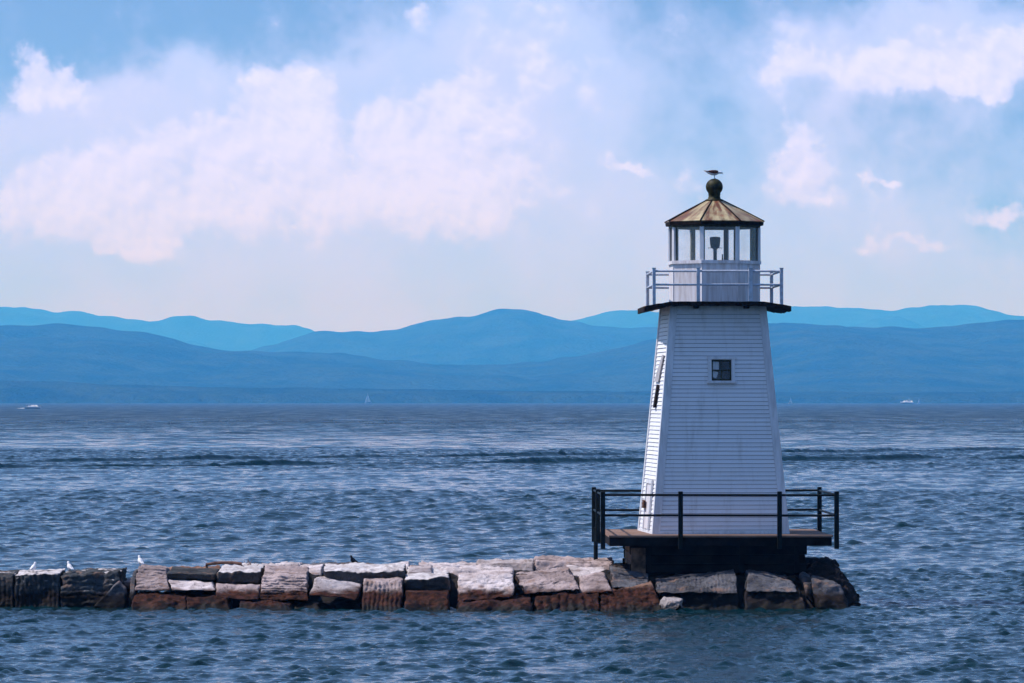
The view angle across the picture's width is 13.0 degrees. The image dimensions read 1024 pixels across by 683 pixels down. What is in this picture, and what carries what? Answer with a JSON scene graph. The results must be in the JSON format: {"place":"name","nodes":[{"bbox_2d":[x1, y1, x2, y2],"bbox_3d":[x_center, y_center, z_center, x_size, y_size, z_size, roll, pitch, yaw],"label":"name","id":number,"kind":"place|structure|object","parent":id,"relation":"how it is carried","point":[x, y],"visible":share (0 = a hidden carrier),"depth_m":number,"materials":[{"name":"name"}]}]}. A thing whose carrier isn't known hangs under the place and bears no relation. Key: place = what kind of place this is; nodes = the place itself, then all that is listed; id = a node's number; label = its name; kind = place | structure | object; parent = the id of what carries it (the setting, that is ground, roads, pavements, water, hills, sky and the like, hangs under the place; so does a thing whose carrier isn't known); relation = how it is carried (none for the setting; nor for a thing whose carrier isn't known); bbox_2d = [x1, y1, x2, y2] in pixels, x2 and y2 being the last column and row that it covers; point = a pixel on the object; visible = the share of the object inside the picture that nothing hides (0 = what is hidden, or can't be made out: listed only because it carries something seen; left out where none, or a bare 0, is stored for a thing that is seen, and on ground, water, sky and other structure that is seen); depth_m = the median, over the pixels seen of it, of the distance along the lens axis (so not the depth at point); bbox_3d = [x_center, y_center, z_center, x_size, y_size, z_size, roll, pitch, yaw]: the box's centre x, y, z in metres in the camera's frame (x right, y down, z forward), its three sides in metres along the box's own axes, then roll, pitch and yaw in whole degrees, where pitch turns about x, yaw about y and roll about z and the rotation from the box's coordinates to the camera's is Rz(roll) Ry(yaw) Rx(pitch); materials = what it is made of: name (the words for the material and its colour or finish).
{"place":"outdoors","nodes":[
{"label":"outdoors","id":0,"kind":"place"},
{"bbox_2d":[251,309,657,364],"bbox_3d":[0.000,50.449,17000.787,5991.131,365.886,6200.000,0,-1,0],"label":"hills","id":1,"kind":"structure","parent":0,"point":[503,336],"depth_m":16411.81,"materials":[{"name":"blue"}]},
{"bbox_2d":[0,403,1023,682],"bbox_3d":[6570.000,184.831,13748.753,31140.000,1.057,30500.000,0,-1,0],"label":"lake water","id":2,"kind":"structure","parent":0,"point":[928,555],"depth_m":172.90,"materials":[{"name":"blue liquid"}]},
{"bbox_2d":[24,405,40,408],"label":"motorboat","id":3,"kind":"object","parent":2,"relation":"on","point":[33,407],"visible":0.82,"depth_m":2798.68,"materials":[{"name":"white paint"}]},
{"bbox_2d":[94,581,126,608],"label":"stone block","id":4,"kind":"structure","parent":2,"relation":"in","point":[115,596],"depth_m":108.56,"materials":[{"name":"grey stone"}]},
{"bbox_2d":[124,578,130,604],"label":"stone block","id":5,"kind":"structure","parent":2,"relation":"on","point":[127,583],"depth_m":110.10,"materials":[{"name":"grey stone"}]},
{"bbox_2d":[128,569,138,607],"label":"stone block","id":6,"kind":"structure","parent":2,"relation":"on","point":[133,592],"depth_m":109.03,"materials":[{"name":"grey stone"}]},
{"bbox_2d":[239,600,293,609],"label":"stone block","id":7,"kind":"structure","parent":2,"relation":"in","point":[267,604],"depth_m":107.61,"materials":[{"name":"brown stone"}]},
{"bbox_2d":[364,393,371,403],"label":"sailboat","id":8,"kind":"object","parent":2,"relation":"on","point":[367,399],"visible":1,"depth_m":6999.06,"materials":[{"name":"white fabric"}]},
{"bbox_2d":[362,577,403,609],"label":"stone block","id":9,"kind":"structure","parent":2,"relation":"in","point":[383,594],"depth_m":107.99,"materials":[{"name":"stone"}]},
{"bbox_2d":[404,589,449,610],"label":"stone block","id":10,"kind":"structure","parent":2,"relation":"in","point":[425,600],"depth_m":107.79,"materials":[{"name":"brown stone"}]},
{"bbox_2d":[61,569,815,607],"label":"rubble","id":11,"kind":"object","parent":2,"relation":"in","point":[453,597],"visible":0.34,"depth_m":109.55,"materials":[{"name":"grey stone"}]},
{"bbox_2d":[0,569,19,606],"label":"stone block","id":12,"kind":"structure","parent":11,"relation":"on","point":[7,587],"depth_m":109.28,"materials":[{"name":"grey stone"}]},
{"bbox_2d":[14,568,64,606],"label":"stone block","id":13,"kind":"structure","parent":11,"relation":"on","point":[37,588],"depth_m":109.25,"materials":[{"name":"grey stone"}]},
{"bbox_2d":[28,562,35,569],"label":"gull","id":14,"kind":"object","parent":13,"relation":"on","point":[33,567],"visible":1,"depth_m":110.00,"materials":[{"name":"white"}]},
{"bbox_2d":[60,567,126,606],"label":"stone block","id":15,"kind":"structure","parent":11,"relation":"on","point":[89,587],"depth_m":109.30,"materials":[{"name":"grey stone"}]},
{"bbox_2d":[67,561,72,569],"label":"gull","id":16,"kind":"object","parent":15,"relation":"on","point":[69,566],"visible":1,"depth_m":110.00,"materials":[{"name":"white"}]},
{"bbox_2d":[131,590,188,609],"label":"stone block","id":17,"kind":"structure","parent":11,"relation":"on","point":[157,600],"depth_m":107.96,"materials":[{"name":"brown stone"}]},
{"bbox_2d":[135,564,170,590],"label":"stone block","id":18,"kind":"structure","parent":17,"relation":"on","point":[151,578],"depth_m":108.97,"materials":[{"name":"grey stone"}]},
{"bbox_2d":[138,555,143,566],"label":"gull","id":19,"kind":"object","parent":18,"relation":"on","point":[140,560],"visible":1,"depth_m":109.81,"materials":[{"name":"white"}]},
{"bbox_2d":[168,579,215,590],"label":"stone block","id":20,"kind":"structure","parent":11,"relation":"on","point":[193,585],"depth_m":108.71,"materials":[{"name":"grey stone"}]},
{"bbox_2d":[167,566,218,580],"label":"stone block","id":21,"kind":"structure","parent":20,"relation":"on","point":[183,573],"depth_m":109.30,"materials":[{"name":"grey stone"}]},
{"bbox_2d":[168,565,220,569],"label":"stone block","id":22,"kind":"structure","parent":11,"relation":"on","point":[218,566],"depth_m":112.19,"materials":[{"name":"stone"}]},
{"bbox_2d":[186,591,232,608],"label":"stone block","id":23,"kind":"structure","parent":11,"relation":"on","point":[200,600],"depth_m":108.02,"materials":[{"name":"brown stone"}]},
{"bbox_2d":[216,583,260,599],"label":"stone block","id":24,"kind":"structure","parent":11,"relation":"on","point":[239,591],"depth_m":108.52,"materials":[{"name":"grey stone"}]},
{"bbox_2d":[217,563,264,584],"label":"stone block","id":25,"kind":"structure","parent":24,"relation":"on","point":[244,573],"depth_m":109.23,"materials":[{"name":"grey stone"}]},
{"bbox_2d":[205,561,241,567],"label":"driftwood log","id":26,"kind":"object","parent":25,"relation":"on","point":[222,562],"visible":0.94,"depth_m":111.11,"materials":[{"name":"brown wood"}]},
{"bbox_2d":[261,561,301,565],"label":"stone block","id":27,"kind":"structure","parent":11,"relation":"on","point":[285,563],"depth_m":111.92,"materials":[{"name":"grey stone"}]},
{"bbox_2d":[260,565,308,600],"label":"stone block","id":28,"kind":"structure","parent":11,"relation":"on","point":[284,583],"depth_m":108.90,"materials":[{"name":"grey stone"}]},
{"bbox_2d":[298,564,323,575],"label":"stone block","id":29,"kind":"structure","parent":11,"relation":"on","point":[317,569],"depth_m":110.59,"materials":[{"name":"grey stone"}]},
{"bbox_2d":[294,600,361,608],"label":"stone block","id":30,"kind":"structure","parent":11,"relation":"on","point":[346,604],"depth_m":108.19,"materials":[{"name":"black stone"}]},
{"bbox_2d":[309,576,361,599],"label":"stone block","id":31,"kind":"structure","parent":30,"relation":"on","point":[324,586],"depth_m":108.29,"materials":[{"name":"grey stone"}]},
{"bbox_2d":[302,562,373,566],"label":"stone block","id":32,"kind":"structure","parent":11,"relation":"on","point":[314,563],"depth_m":112.83,"materials":[{"name":"grey stone"}]},
{"bbox_2d":[349,555,357,562],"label":"bird","id":33,"kind":"object","parent":32,"relation":"on","point":[352,560],"visible":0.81,"depth_m":112.09},
{"bbox_2d":[323,562,405,586],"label":"stone block","id":34,"kind":"structure","parent":11,"relation":"on","point":[356,572],"depth_m":109.27,"materials":[{"name":"grey stone"}]},
{"bbox_2d":[381,561,409,569],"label":"stone block","id":35,"kind":"structure","parent":11,"relation":"on","point":[407,563],"depth_m":112.58,"materials":[{"name":"grey stone"}]},
{"bbox_2d":[404,566,450,591],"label":"stone block","id":36,"kind":"structure","parent":11,"relation":"on","point":[436,579],"depth_m":108.73,"materials":[{"name":"grey stone"}]},
{"bbox_2d":[408,564,432,573],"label":"stone block","id":37,"kind":"structure","parent":36,"relation":"on","point":[420,568],"depth_m":109.92,"materials":[{"name":"grey stone"}]},
{"bbox_2d":[418,561,476,566],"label":"stone block","id":38,"kind":"structure","parent":11,"relation":"on","point":[460,564],"depth_m":111.68,"materials":[{"name":"grey stone"}]},
{"bbox_2d":[437,564,513,575],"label":"stone block","id":39,"kind":"structure","parent":11,"relation":"on","point":[466,569],"depth_m":110.58,"materials":[{"name":"grey stone"}]},
{"bbox_2d":[476,558,534,570],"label":"stone block","id":40,"kind":"structure","parent":11,"relation":"on","point":[524,564],"depth_m":112.07,"materials":[{"name":"grey stone"}]},
{"bbox_2d":[513,574,567,605],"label":"stone block","id":41,"kind":"structure","parent":11,"relation":"on","point":[518,590],"depth_m":109.19,"materials":[{"name":"stone"}]},
{"bbox_2d":[516,566,578,593],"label":"stone block","id":42,"kind":"structure","parent":41,"relation":"on","point":[558,579],"depth_m":108.97,"materials":[{"name":"grey stone"}]},
{"bbox_2d":[534,555,613,570],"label":"stone block","id":43,"kind":"structure","parent":11,"relation":"on","point":[543,562],"depth_m":112.25,"materials":[{"name":"grey stone"}]},
{"bbox_2d":[567,565,604,576],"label":"stone block","id":44,"kind":"structure","parent":11,"relation":"on","point":[577,571],"depth_m":110.39,"materials":[{"name":"grey stone"}]},
{"bbox_2d":[609,565,648,588],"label":"stone block","id":45,"kind":"structure","parent":11,"relation":"on","point":[621,577],"depth_m":109.34,"materials":[{"name":"grey stone"}]},
{"bbox_2d":[599,581,662,611],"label":"stone block","id":46,"kind":"structure","parent":11,"relation":"on","point":[640,597],"depth_m":107.87,"materials":[{"name":"brown stone"}]},
{"bbox_2d":[609,563,675,574],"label":"stone block","id":47,"kind":"structure","parent":11,"relation":"on","point":[624,565],"depth_m":111.14,"materials":[{"name":"grey stone"}]},
{"bbox_2d":[659,592,739,609],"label":"stone block","id":48,"kind":"structure","parent":11,"relation":"on","point":[708,601],"depth_m":108.49,"materials":[{"name":"black stone"}]},
{"bbox_2d":[655,569,736,593],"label":"stone block","id":49,"kind":"structure","parent":48,"relation":"on","point":[722,582],"depth_m":108.97,"materials":[{"name":"grey stone"}]},
{"bbox_2d":[592,487,838,573],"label":"timber platform","id":50,"kind":"structure","parent":11,"relation":"on","point":[681,552],"depth_m":110.24,"materials":[{"name":"brown wood"}]},
{"bbox_2d":[638,179,790,533],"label":"lighthouse","id":51,"kind":"object","parent":50,"relation":"on","point":[713,426],"visible":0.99,"depth_m":111.14,"materials":[{"name":"white paint"}]},
{"bbox_2d":[642,479,653,529],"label":"door","id":52,"kind":"structure","parent":51,"relation":"in","point":[646,504],"depth_m":112.11,"materials":[{"name":"white metal"}]},
{"bbox_2d":[704,170,722,178],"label":"gull","id":53,"kind":"object","parent":51,"relation":"on","point":[713,172],"visible":1,"depth_m":112.52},
{"bbox_2d":[707,356,736,382],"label":"window","id":54,"kind":"structure","parent":51,"relation":"in","point":[717,369],"depth_m":111.21,"materials":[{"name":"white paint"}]},
{"bbox_2d":[735,573,799,577],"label":"stone block","id":55,"kind":"structure","parent":11,"relation":"on","point":[788,574],"depth_m":110.67,"materials":[{"name":"black stone"}]},
{"bbox_2d":[742,588,805,609],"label":"stone block","id":56,"kind":"structure","parent":11,"relation":"on","point":[774,600],"depth_m":108.47,"materials":[{"name":"grey stone"}]},
{"bbox_2d":[744,569,796,592],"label":"stone block","id":57,"kind":"structure","parent":56,"relation":"on","point":[759,581],"depth_m":108.92,"materials":[{"name":"grey stone"}]},
{"bbox_2d":[799,572,813,603],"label":"boulder","id":58,"kind":"object","parent":11,"relation":"on","point":[804,579],"visible":1,"depth_m":109.31,"materials":[{"name":"grey stone"}]},
{"bbox_2d":[805,556,842,577],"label":"boulder","id":59,"kind":"object","parent":11,"relation":"on","point":[825,567],"visible":0.66,"depth_m":110.48,"materials":[{"name":"black stone"}]},
{"bbox_2d":[810,575,847,608],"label":"boulder","id":60,"kind":"object","parent":11,"relation":"on","point":[827,593],"visible":0.88,"depth_m":108.88,"materials":[{"name":"grey stone"}]},
{"bbox_2d":[826,573,860,606],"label":"boulder","id":61,"kind":"object","parent":11,"relation":"on","point":[852,596],"visible":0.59,"depth_m":109.67,"materials":[{"name":"black stone"}]},
{"bbox_2d":[456,595,532,611],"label":"stone block","id":62,"kind":"structure","parent":2,"relation":"in","point":[517,602],"depth_m":107.48,"materials":[{"name":"brown stone"}]},
{"bbox_2d":[457,569,514,601],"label":"stone block","id":63,"kind":"structure","parent":62,"relation":"on","point":[486,584],"depth_m":108.65,"materials":[{"name":"grey stone"}]},
{"bbox_2d":[533,590,599,610],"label":"stone block","id":64,"kind":"structure","parent":2,"relation":"in","point":[573,600],"depth_m":107.78,"materials":[{"name":"brown stone"}]},
{"bbox_2d":[579,572,611,593],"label":"stone block","id":65,"kind":"structure","parent":64,"relation":"on","point":[595,582],"depth_m":108.73,"materials":[{"name":"grey stone"}]},
{"bbox_2d":[659,596,682,609],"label":"boulder","id":66,"kind":"object","parent":2,"relation":"in","point":[675,603],"visible":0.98,"depth_m":107.47,"materials":[{"name":"white stone"}]},
{"bbox_2d":[900,400,913,403],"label":"cabin cruiser","id":67,"kind":"object","parent":2,"relation":"on","point":[907,402],"visible":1,"depth_m":6997.37,"materials":[{"name":"white paint"}]},
{"bbox_2d":[0,320,1023,391],"bbox_3d":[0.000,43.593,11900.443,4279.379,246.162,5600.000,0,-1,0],"label":"hills","id":68,"kind":"structure","parent":0,"point":[981,357],"depth_m":10905.96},
{"bbox_2d":[0,380,1023,402],"bbox_3d":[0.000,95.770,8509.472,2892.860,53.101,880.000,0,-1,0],"label":"hills","id":69,"kind":"structure","parent":0,"point":[40,392],"depth_m":8113.13,"materials":[{"name":"blue"}]},
{"bbox_2d":[0,305,1023,350],"bbox_3d":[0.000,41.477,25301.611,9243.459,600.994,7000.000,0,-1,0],"label":"hills","id":70,"kind":"structure","parent":0,"point":[218,334],"depth_m":26331.85,"materials":[{"name":"blue"}]},
{"bbox_2d":[0,0,1023,331],"label":"sky","id":71,"kind":"structure","parent":0,"point":[315,165],"materials":[{"name":"blue"}]}
]}

